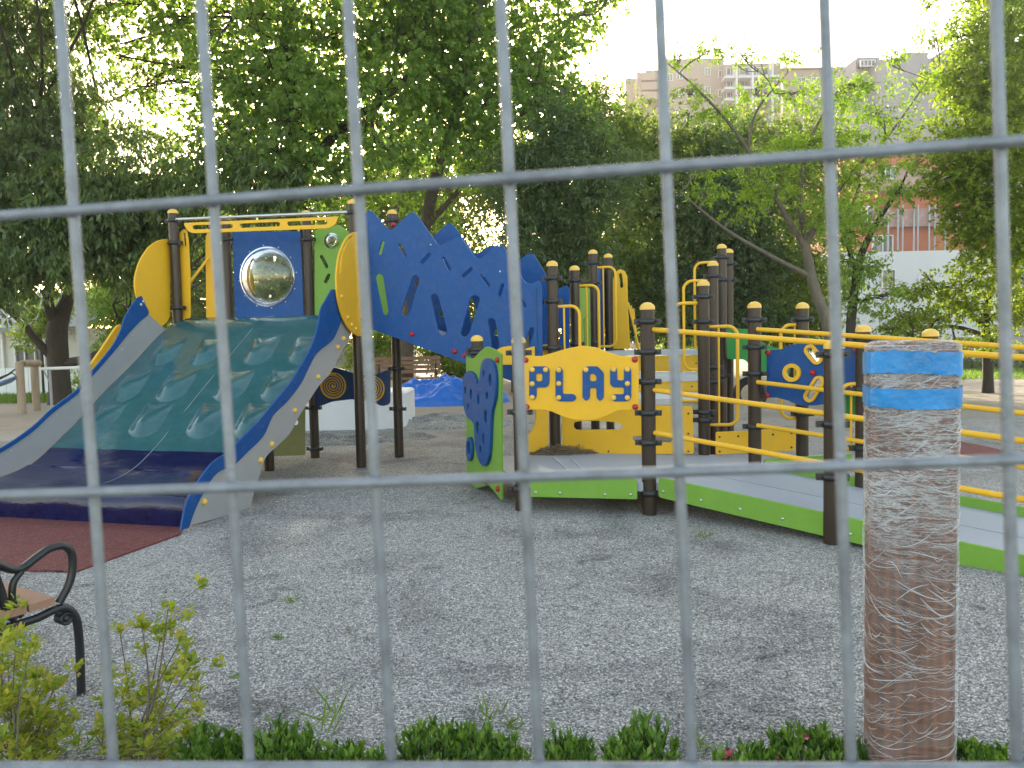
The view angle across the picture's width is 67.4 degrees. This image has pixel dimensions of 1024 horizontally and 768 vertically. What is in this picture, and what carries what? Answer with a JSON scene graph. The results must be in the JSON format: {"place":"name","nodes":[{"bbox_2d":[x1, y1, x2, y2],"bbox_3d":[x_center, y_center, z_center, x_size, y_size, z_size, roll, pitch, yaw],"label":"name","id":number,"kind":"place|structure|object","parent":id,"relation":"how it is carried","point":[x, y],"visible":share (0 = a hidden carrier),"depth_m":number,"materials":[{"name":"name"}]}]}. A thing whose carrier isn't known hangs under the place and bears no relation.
{"place":"outdoors","nodes":[
{"label":"outdoors","id":0,"kind":"place"},
{"bbox_2d":[0,392,47,403],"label":"grass","id":1,"kind":"structure","parent":0,"point":[5,398],"depth_m":20.75,"materials":[{"name":"green plant"}]},
{"bbox_2d":[0,344,1023,761],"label":"ground","id":2,"kind":"structure","parent":0,"point":[444,452],"depth_m":4.14,"materials":[{"name":"grey gravel"}]},
{"bbox_2d":[0,360,41,413],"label":"log frame","id":3,"kind":"object","parent":2,"relation":"on","point":[19,376],"visible":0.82,"depth_m":16.89,"materials":[{"name":"wood"}]},
{"bbox_2d":[0,368,79,394],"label":"board fence","id":4,"kind":"object","parent":2,"relation":"on","point":[10,388],"visible":0.12,"depth_m":23.00,"materials":[{"name":"white paint"}]},
{"bbox_2d":[0,542,85,695],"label":"park bench","id":5,"kind":"object","parent":2,"relation":"on","point":[66,614],"visible":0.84,"depth_m":3.02,"materials":[{"name":"black metal"}]},
{"bbox_2d":[0,288,86,393],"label":"hedge bush","id":6,"kind":"object","parent":2,"relation":"on","point":[41,325],"visible":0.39,"depth_m":22.78,"materials":[{"name":"green plant"}]},
{"bbox_2d":[0,292,113,367],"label":"white house","id":7,"kind":"structure","parent":2,"relation":"on","point":[9,358],"depth_m":25.44,"materials":[{"name":"grey tile"}]},
{"bbox_2d":[13,343,46,365],"bbox_3d":[-15.932,-0.979,25.407,1.018,0.709,0.120,-1,3,0],"label":"window","id":8,"kind":"structure","parent":7,"relation":"in","point":[20,355],"depth_m":25.42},
{"bbox_2d":[41,366,79,408],"bbox_3d":[-10.102,0.102,17.423,1.089,1.014,0.070,-1,3,0],"label":"tube rail","id":9,"kind":"object","parent":2,"relation":"on","point":[49,369],"visible":0.55,"depth_m":17.39,"materials":[{"name":"white metal"}]},
{"bbox_2d":[0,593,121,760],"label":"golden shrub","id":10,"kind":"object","parent":2,"relation":"on","point":[27,741],"visible":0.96,"depth_m":2.34,"materials":[{"name":"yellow plant"}]},
{"bbox_2d":[70,369,79,391],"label":"hedge bush","id":11,"kind":"object","parent":2,"relation":"on","point":[74,381],"visible":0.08,"depth_m":20.42,"materials":[{"name":"green plant"}]},
{"bbox_2d":[53,721,102,755],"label":"weed","id":12,"kind":"object","parent":2,"relation":"on","point":[78,739],"visible":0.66,"depth_m":2.67,"materials":[{"name":"green plant"}]},
{"bbox_2d":[0,517,182,572],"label":"rubber mat","id":13,"kind":"object","parent":2,"relation":"on","point":[22,540],"visible":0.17,"depth_m":5.61,"materials":[{"name":"red rubber"}]},
{"bbox_2d":[73,280,171,352],"bbox_3d":[-10.729,-1.335,21.365,2.894,3.554,2.237,-1,3,0],"label":"hedge bush","id":14,"kind":"object","parent":2,"relation":"on","point":[112,320],"visible":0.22,"depth_m":21.07,"materials":[{"name":"green plant"}]},
{"bbox_2d":[85,573,225,760],"bbox_3d":[-1.200,1.062,2.570,0.417,0.830,0.585,-2,3,-13],"label":"golden shrub","id":15,"kind":"object","parent":2,"relation":"on","point":[142,737],"visible":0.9,"depth_m":2.49,"materials":[{"name":"green plant"}]},
{"bbox_2d":[0,0,333,404],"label":"broadleaf tree","id":16,"kind":"object","parent":2,"relation":"on","point":[115,245],"visible":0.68,"depth_m":15.46,"materials":[{"name":"green plant"}]},
{"bbox_2d":[167,720,240,760],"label":"azalea shrub","id":17,"kind":"object","parent":2,"relation":"on","point":[201,745],"visible":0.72,"depth_m":2.40,"materials":[{"name":"green plant"}]},
{"bbox_2d":[212,729,243,760],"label":"azalea shrub","id":18,"kind":"object","parent":2,"relation":"on","point":[237,742],"visible":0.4,"depth_m":2.43,"materials":[{"name":"green plant"}]},
{"bbox_2d":[227,673,238,677],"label":"weed","id":19,"kind":"object","parent":2,"relation":"on","point":[236,675],"visible":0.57,"depth_m":3.23,"materials":[{"name":"green plant"}]},
{"bbox_2d":[57,0,495,314],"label":"ginkgo tree","id":20,"kind":"object","parent":2,"relation":"on","point":[297,71],"visible":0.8,"depth_m":15.21,"materials":[{"name":"green plant"}]},
{"bbox_2d":[268,632,290,639],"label":"weed","id":21,"kind":"object","parent":2,"relation":"on","point":[278,636],"visible":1,"depth_m":3.66,"materials":[{"name":"green plant"}]},
{"bbox_2d":[239,713,320,760],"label":"azalea shrub","id":22,"kind":"object","parent":2,"relation":"on","point":[282,743],"visible":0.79,"depth_m":2.38,"materials":[{"name":"green plant"}]},
{"bbox_2d":[277,590,301,603],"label":"weed","id":23,"kind":"object","parent":2,"relation":"on","point":[283,600],"visible":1,"depth_m":4.19,"materials":[{"name":"green plant"}]},
{"bbox_2d":[271,679,351,736],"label":"weed","id":24,"kind":"object","parent":2,"relation":"on","point":[324,711],"visible":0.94,"depth_m":2.79,"materials":[{"name":"green plant"}]},
{"bbox_2d":[293,737,385,760],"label":"azalea shrub","id":25,"kind":"object","parent":2,"relation":"on","point":[351,751],"visible":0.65,"depth_m":2.38,"materials":[{"name":"green plant"}]},
{"bbox_2d":[305,430,387,445],"bbox_3d":[-2.731,0.756,10.913,2.000,0.189,0.800,-1,3,0],"label":"soil heap","id":26,"kind":"object","parent":2,"relation":"on","point":[326,438],"visible":0.45,"depth_m":10.66,"materials":[{"name":"grey gravel"}]},
{"bbox_2d":[295,387,414,430],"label":"concrete block","id":27,"kind":"structure","parent":2,"relation":"on","point":[337,415],"depth_m":12.40,"materials":[{"name":"white paint"}]},
{"bbox_2d":[339,329,391,372],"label":"hedge bush","id":28,"kind":"object","parent":2,"relation":"on","point":[381,341],"visible":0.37,"depth_m":21.36,"materials":[{"name":"green plant"}]},
{"bbox_2d":[345,432,437,441],"bbox_3d":[-1.871,0.758,11.218,1.600,0.114,0.800,-1,3,0],"label":"soil heap","id":29,"kind":"object","parent":2,"relation":"on","point":[410,436],"visible":0.41,"depth_m":11.05,"materials":[{"name":"grey soil"}]},
{"bbox_2d":[334,339,463,376],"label":"white house","id":30,"kind":"structure","parent":2,"relation":"on","point":[339,361],"depth_m":30.99,"materials":[{"name":"grey tile"}]},
{"bbox_2d":[374,355,440,379],"bbox_3d":[-2.752,-0.210,20.071,1.750,1.030,0.582,-1,3,0],"label":"park bench","id":31,"kind":"object","parent":2,"relation":"on","point":[435,360],"visible":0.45,"depth_m":20.23,"materials":[{"name":"brown wood"}]},
{"bbox_2d":[414,345,465,378],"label":"hedge bush","id":32,"kind":"object","parent":2,"relation":"on","point":[455,367],"visible":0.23,"depth_m":21.20,"materials":[{"name":"green plant"}]},
{"bbox_2d":[38,108,845,371],"bbox_3d":[-2.329,-5.545,29.763,28.900,11.662,9.770,-1,3,0],"label":"treeline","id":33,"kind":"object","parent":2,"relation":"on","point":[198,293],"visible":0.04,"depth_m":28.46,"materials":[{"name":"green plant"}]},
{"bbox_2d":[395,713,498,760],"bbox_3d":[-0.212,1.148,2.415,0.335,0.242,0.315,-2,4,-20],"label":"azalea shrub","id":34,"kind":"object","parent":2,"relation":"on","point":[451,743],"visible":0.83,"depth_m":2.38,"materials":[{"name":"green plant"}]},
{"bbox_2d":[402,374,509,406],"bbox_3d":[-1.542,0.104,17.514,3.000,0.680,2.100,-1,3,0],"label":"tarpaulin","id":35,"kind":"object","parent":2,"relation":"on","point":[443,390],"visible":0.51,"depth_m":16.78,"materials":[{"name":"blue plastic"}]},
{"bbox_2d":[387,412,534,429],"bbox_3d":[-1.084,0.592,12.981,3.000,0.209,1.600,-1,3,0],"label":"soil heap","id":36,"kind":"object","parent":2,"relation":"on","point":[440,421],"visible":0.47,"depth_m":12.65,"materials":[{"name":"grey soil"}]},
{"bbox_2d":[90,455,855,732],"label":"leaf litter","id":37,"kind":"object","parent":2,"relation":"on","point":[787,675],"visible":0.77,"depth_m":3.65,"materials":[{"name":"brown plant"}]},
{"bbox_2d":[465,690,509,721],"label":"weed","id":38,"kind":"object","parent":2,"relation":"on","point":[486,716],"visible":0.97,"depth_m":2.84,"materials":[{"name":"green plant"}]},
{"bbox_2d":[363,0,630,383],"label":"ginkgo tree","id":39,"kind":"object","parent":2,"relation":"on","point":[473,111],"visible":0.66,"depth_m":15.71,"materials":[{"name":"green plant"}]},
{"bbox_2d":[481,720,532,760],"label":"azalea shrub","id":40,"kind":"object","parent":2,"relation":"on","point":[504,747],"visible":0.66,"depth_m":2.40,"materials":[{"name":"green plant"}]},
{"bbox_2d":[0,199,1023,574],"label":"play structure","id":41,"kind":"object","parent":2,"relation":"on","point":[156,401],"visible":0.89,"depth_m":7.51,"materials":[{"name":"blue plastic"},{"name":"yellow plastic"},{"name":"teal plastic"}]},
{"bbox_2d":[0,0,1023,767],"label":"fence","id":42,"kind":"object","parent":2,"relation":"on","point":[1008,458],"visible":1,"depth_m":0.37,"materials":[{"name":"metal"}]},
{"bbox_2d":[496,709,528,729],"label":"weed","id":43,"kind":"object","parent":2,"relation":"on","point":[511,721],"visible":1,"depth_m":2.79,"materials":[{"name":"green plant"}]},
{"bbox_2d":[495,328,570,391],"bbox_3d":[0.445,-1.204,20.434,3.318,2.932,2.232,-1,3,0],"label":"hedge bush","id":44,"kind":"object","parent":2,"relation":"on","point":[560,331],"depth_m":20.49,"materials":[{"name":"green plant"}]},
{"bbox_2d":[461,78,658,347],"bbox_3d":[0.917,-2.558,14.641,3.856,6.443,3.004,-1,3,0],"label":"evergreen tree","id":45,"kind":"object","parent":2,"relation":"on","point":[549,210],"visible":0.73,"depth_m":14.17,"materials":[{"name":"green plant"}]},
{"bbox_2d":[560,274,680,349],"bbox_3d":[2.647,-1.217,18.877,3.265,3.045,2.290,-1,3,0],"label":"hedge bush","id":46,"kind":"object","parent":2,"relation":"on","point":[642,300],"visible":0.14,"depth_m":18.62,"materials":[{"name":"green plant"}]},
{"bbox_2d":[524,63,728,349],"bbox_3d":[2.845,-3.945,19.366,5.045,8.547,4.125,-1,3,0],"label":"park tree","id":47,"kind":"object","parent":2,"relation":"on","point":[629,125],"visible":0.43,"depth_m":18.79,"materials":[{"name":"green plant"}]},
{"bbox_2d":[679,724,725,753],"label":"weed","id":48,"kind":"object","parent":2,"relation":"on","point":[701,742],"visible":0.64,"depth_m":2.59,"materials":[{"name":"green plant"}]},
{"bbox_2d":[696,528,714,537],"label":"weed","id":49,"kind":"object","parent":2,"relation":"on","point":[700,535],"visible":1,"depth_m":5.34,"materials":[{"name":"green plant"}]},
{"bbox_2d":[649,280,798,391],"bbox_3d":[4.945,-1.102,17.970,3.892,2.825,2.240,-1,3,0],"label":"hedge bush","id":50,"kind":"object","parent":2,"relation":"on","point":[689,325],"visible":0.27,"depth_m":17.79,"materials":[{"name":"green plant"}]},
{"bbox_2d":[629,95,826,371],"bbox_3d":[5.335,-3.490,19.087,5.069,7.577,3.867,-1,3,0],"label":"park tree","id":51,"kind":"object","parent":2,"relation":"on","point":[761,266],"visible":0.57,"depth_m":18.38,"materials":[{"name":"green plant"}]},
{"bbox_2d":[711,736,783,761],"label":"azalea shrub","id":52,"kind":"object","parent":2,"relation":"on","point":[757,753],"visible":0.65,"depth_m":2.37,"materials":[{"name":"green plant"}]},
{"bbox_2d":[733,376,766,401],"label":"rubber arch","id":53,"kind":"structure","parent":2,"relation":"on","point":[743,382],"depth_m":9.59,"materials":[{"name":"black rubber"}]},
{"bbox_2d":[710,91,881,375],"bbox_3d":[7.474,-3.833,20.251,4.976,8.036,4.362,-2,4,-20],"label":"park tree","id":54,"kind":"object","parent":2,"relation":"on","point":[773,133],"visible":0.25,"depth_m":19.76,"materials":[{"name":"green plant"}]},
{"bbox_2d":[761,284,847,377],"bbox_3d":[7.005,-1.091,18.517,2.155,2.654,1.731,-1,3,0],"label":"hedge bush","id":55,"kind":"object","parent":2,"relation":"on","point":[817,324],"visible":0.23,"depth_m":18.32,"materials":[{"name":"green plant"}]},
{"bbox_2d":[765,719,844,761],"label":"azalea shrub","id":56,"kind":"object","parent":2,"relation":"on","point":[789,746],"visible":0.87,"depth_m":2.41,"materials":[{"name":"green plant"}]},
{"bbox_2d":[655,17,970,339],"bbox_3d":[5.293,-2.896,13.240,5.704,7.053,2.223,-1,3,0],"label":"locust tree","id":57,"kind":"object","parent":2,"relation":"on","point":[804,237],"visible":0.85,"depth_m":13.09,"materials":[{"name":"green plant"}]},
{"bbox_2d":[827,734,875,761],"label":"azalea shrub","id":58,"kind":"object","parent":2,"relation":"on","point":[862,755],"visible":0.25,"depth_m":2.42,"materials":[{"name":"green plant"}]},
{"bbox_2d":[813,153,944,348],"bbox_3d":[7.234,-2.110,15.267,2.457,5.154,1.826,-1,3,0],"label":"locust tree","id":59,"kind":"object","parent":2,"relation":"on","point":[856,273],"visible":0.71,"depth_m":14.99,"materials":[{"name":"green plant"}]},
{"bbox_2d":[862,339,963,761],"bbox_3d":[1.239,0.576,2.399,0.264,1.423,0.265,0,4,21],"label":"wrapped post","id":60,"kind":"object","parent":2,"relation":"on","point":[912,395],"visible":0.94,"depth_m":2.29,"materials":[{"name":"brown"}]},
{"bbox_2d":[868,256,1023,392],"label":"cherry tree","id":61,"kind":"object","parent":2,"relation":"on","point":[950,305],"visible":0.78,"depth_m":15.94,"materials":[{"name":"green plant"}]},
{"bbox_2d":[896,0,1023,292],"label":"elm tree","id":62,"kind":"object","parent":2,"relation":"on","point":[969,173],"visible":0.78,"depth_m":14.30,"materials":[{"name":"green plant"}]},
{"bbox_2d":[958,441,1000,454],"bbox_3d":[5.179,0.761,9.305,1.386,0.032,1.647,1,4,29],"label":"rubber mat","id":63,"kind":"object","parent":2,"relation":"on","point":[970,449],"visible":0.17,"depth_m":8.90,"materials":[{"name":"red rubber"}]},
{"bbox_2d":[954,736,1009,761],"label":"azalea shrub","id":64,"kind":"object","parent":2,"relation":"on","point":[963,747],"visible":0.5,"depth_m":2.40,"materials":[{"name":"green plant"}]},
{"bbox_2d":[963,348,1023,368],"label":"hedge bush","id":65,"kind":"object","parent":2,"relation":"on","point":[970,361],"visible":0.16,"depth_m":26.78,"materials":[{"name":"green plant"}]},
{"bbox_2d":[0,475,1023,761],"bbox_3d":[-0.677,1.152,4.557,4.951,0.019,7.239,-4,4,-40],"label":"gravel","id":66,"kind":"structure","parent":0,"point":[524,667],"depth_m":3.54,"materials":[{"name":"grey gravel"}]},
{"bbox_2d":[543,718,597,760],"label":"azalea shrub","id":67,"kind":"object","parent":66,"relation":"on","point":[569,747],"visible":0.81,"depth_m":2.41,"materials":[{"name":"green plant"}]},
{"bbox_2d":[593,708,681,760],"bbox_3d":[0.400,1.149,2.412,0.250,0.214,0.238,-4,4,-41],"label":"azalea shrub","id":68,"kind":"object","parent":66,"relation":"on","point":[646,741],"visible":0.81,"depth_m":2.39,"materials":[{"name":"green plant"}]},
{"bbox_2d":[968,735,1009,761],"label":"azalea shrub","id":69,"kind":"object","parent":66,"relation":"on","point":[1000,750],"visible":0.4,"depth_m":2.44,"materials":[{"name":"green plant"}]},
{"bbox_2d":[5,0,1023,337],"label":"sky","id":70,"kind":"structure","parent":0,"point":[768,24],"materials":[{"name":"white"}]},
{"bbox_2d":[529,444,598,455],"bbox_3d":[0.496,0.639,7.631,0.781,0.101,0.314,-1,3,0],"label":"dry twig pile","id":71,"kind":"object","parent":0,"point":[555,450],"visible":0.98,"depth_m":7.58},
{"bbox_2d":[614,22,780,347],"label":"apartment building","id":72,"kind":"structure","parent":0,"point":[721,80],"depth_m":91.05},
{"bbox_2d":[668,73,672,80],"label":"window","id":73,"kind":"structure","parent":72,"relation":"in","point":[670,77],"depth_m":91.03,"materials":[{"name":"white glass"}]},
{"bbox_2d":[705,68,710,74],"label":"window","id":74,"kind":"structure","parent":72,"relation":"in","point":[707,71],"depth_m":91.01,"materials":[{"name":"white glass"}]},
{"bbox_2d":[705,86,710,93],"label":"window","id":75,"kind":"structure","parent":72,"relation":"in","point":[707,88],"depth_m":91.12,"materials":[{"name":"white glass"}]},
{"bbox_2d":[718,70,721,77],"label":"window","id":76,"kind":"structure","parent":72,"relation":"in","point":[719,71],"depth_m":91.01,"materials":[{"name":"white glass"}]},
{"bbox_2d":[718,89,721,96],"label":"window","id":77,"kind":"structure","parent":72,"relation":"in","point":[719,90],"depth_m":91.14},
{"bbox_2d":[726,68,731,75],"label":"window","id":78,"kind":"structure","parent":72,"relation":"in","point":[728,70],"depth_m":90.02,"materials":[{"name":"white glass"}]},
{"bbox_2d":[726,82,731,86],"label":"window","id":79,"kind":"structure","parent":72,"relation":"in","point":[728,84],"depth_m":90.10,"materials":[{"name":"white glass"}]},
{"bbox_2d":[726,93,731,97],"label":"window","id":80,"kind":"structure","parent":72,"relation":"in","point":[728,95],"depth_m":90.17,"materials":[{"name":"grey glass"}]},
{"bbox_2d":[739,67,747,74],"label":"window","id":81,"kind":"structure","parent":72,"relation":"in","point":[741,72],"depth_m":90.04,"materials":[{"name":"white glass"}]},
{"bbox_2d":[739,82,747,86],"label":"window","id":82,"kind":"structure","parent":72,"relation":"in","point":[745,84],"depth_m":90.12,"materials":[{"name":"white glass"}]},
{"bbox_2d":[756,67,767,74],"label":"window","id":83,"kind":"structure","parent":72,"relation":"in","point":[766,69],"depth_m":90.04,"materials":[{"name":"white glass"}]},
{"bbox_2d":[756,92,767,96],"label":"window","id":84,"kind":"structure","parent":72,"relation":"in","point":[765,93],"depth_m":90.19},
{"bbox_2d":[781,67,844,129],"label":"apartment building","id":85,"kind":"structure","parent":0,"point":[805,72],"depth_m":96.00,"materials":[{"name":"beige concrete"}]},
{"bbox_2d":[797,77,805,82],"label":"window","id":86,"kind":"structure","parent":85,"relation":"in","point":[800,78],"depth_m":95.96,"materials":[{"name":"white glass"}]},
{"bbox_2d":[811,77,819,82],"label":"window","id":87,"kind":"structure","parent":85,"relation":"in","point":[812,78],"depth_m":95.96,"materials":[{"name":"white glass"}]},
{"bbox_2d":[777,155,990,253],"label":"terracotta building","id":88,"kind":"structure","parent":0,"point":[911,229],"depth_m":39.44,"materials":[{"name":"pink tile"}]},
{"bbox_2d":[858,206,872,222],"bbox_3d":[18.116,-8.728,39.525,0.993,0.835,0.120,-1,3,0],"label":"window","id":89,"kind":"structure","parent":88,"relation":"in","point":[870,210],"depth_m":39.54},
{"bbox_2d":[871,235,893,251],"bbox_3d":[19.107,-7.180,39.616,1.080,1.004,0.120,-1,3,0],"label":"window","id":90,"kind":"structure","parent":88,"relation":"in","point":[883,248],"depth_m":39.63,"materials":[{"name":"white glass"}]},
{"bbox_2d":[884,166,896,179],"bbox_3d":[19.124,-10.673,38.813,0.571,0.650,0.120,-1,3,0],"label":"window","id":91,"kind":"structure","parent":88,"relation":"in","point":[890,172],"depth_m":38.83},
{"bbox_2d":[809,250,998,360],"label":"white building","id":92,"kind":"structure","parent":0,"point":[906,266],"depth_m":33.80,"materials":[{"name":"white paint"}]},
{"bbox_2d":[881,269,895,287],"bbox_3d":[16.541,-4.623,33.750,0.604,0.816,0.120,-1,3,0],"label":"window","id":93,"kind":"structure","parent":92,"relation":"in","point":[883,273],"depth_m":33.76,"materials":[{"name":"white glass"}]},
{"bbox_2d":[918,277,929,282],"bbox_3d":[18.090,-4.571,33.755,0.459,0.219,0.120,-1,3,0],"label":"window","id":94,"kind":"structure","parent":92,"relation":"in","point":[926,280],"depth_m":33.74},
{"bbox_2d":[794,0,1023,343],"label":"building","id":95,"kind":"structure","parent":0,"point":[913,64],"depth_m":70.74,"materials":[{"name":"grey concrete"}]},
{"bbox_2d":[860,59,875,66],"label":"window","id":96,"kind":"structure","parent":95,"relation":"in","point":[863,63],"depth_m":71.59,"materials":[{"name":"white glass"}]},
{"bbox_2d":[959,362,1023,379],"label":"grass","id":97,"kind":"structure","parent":0,"point":[974,373],"depth_m":23.38,"materials":[{"name":"green plant"}]}
]}

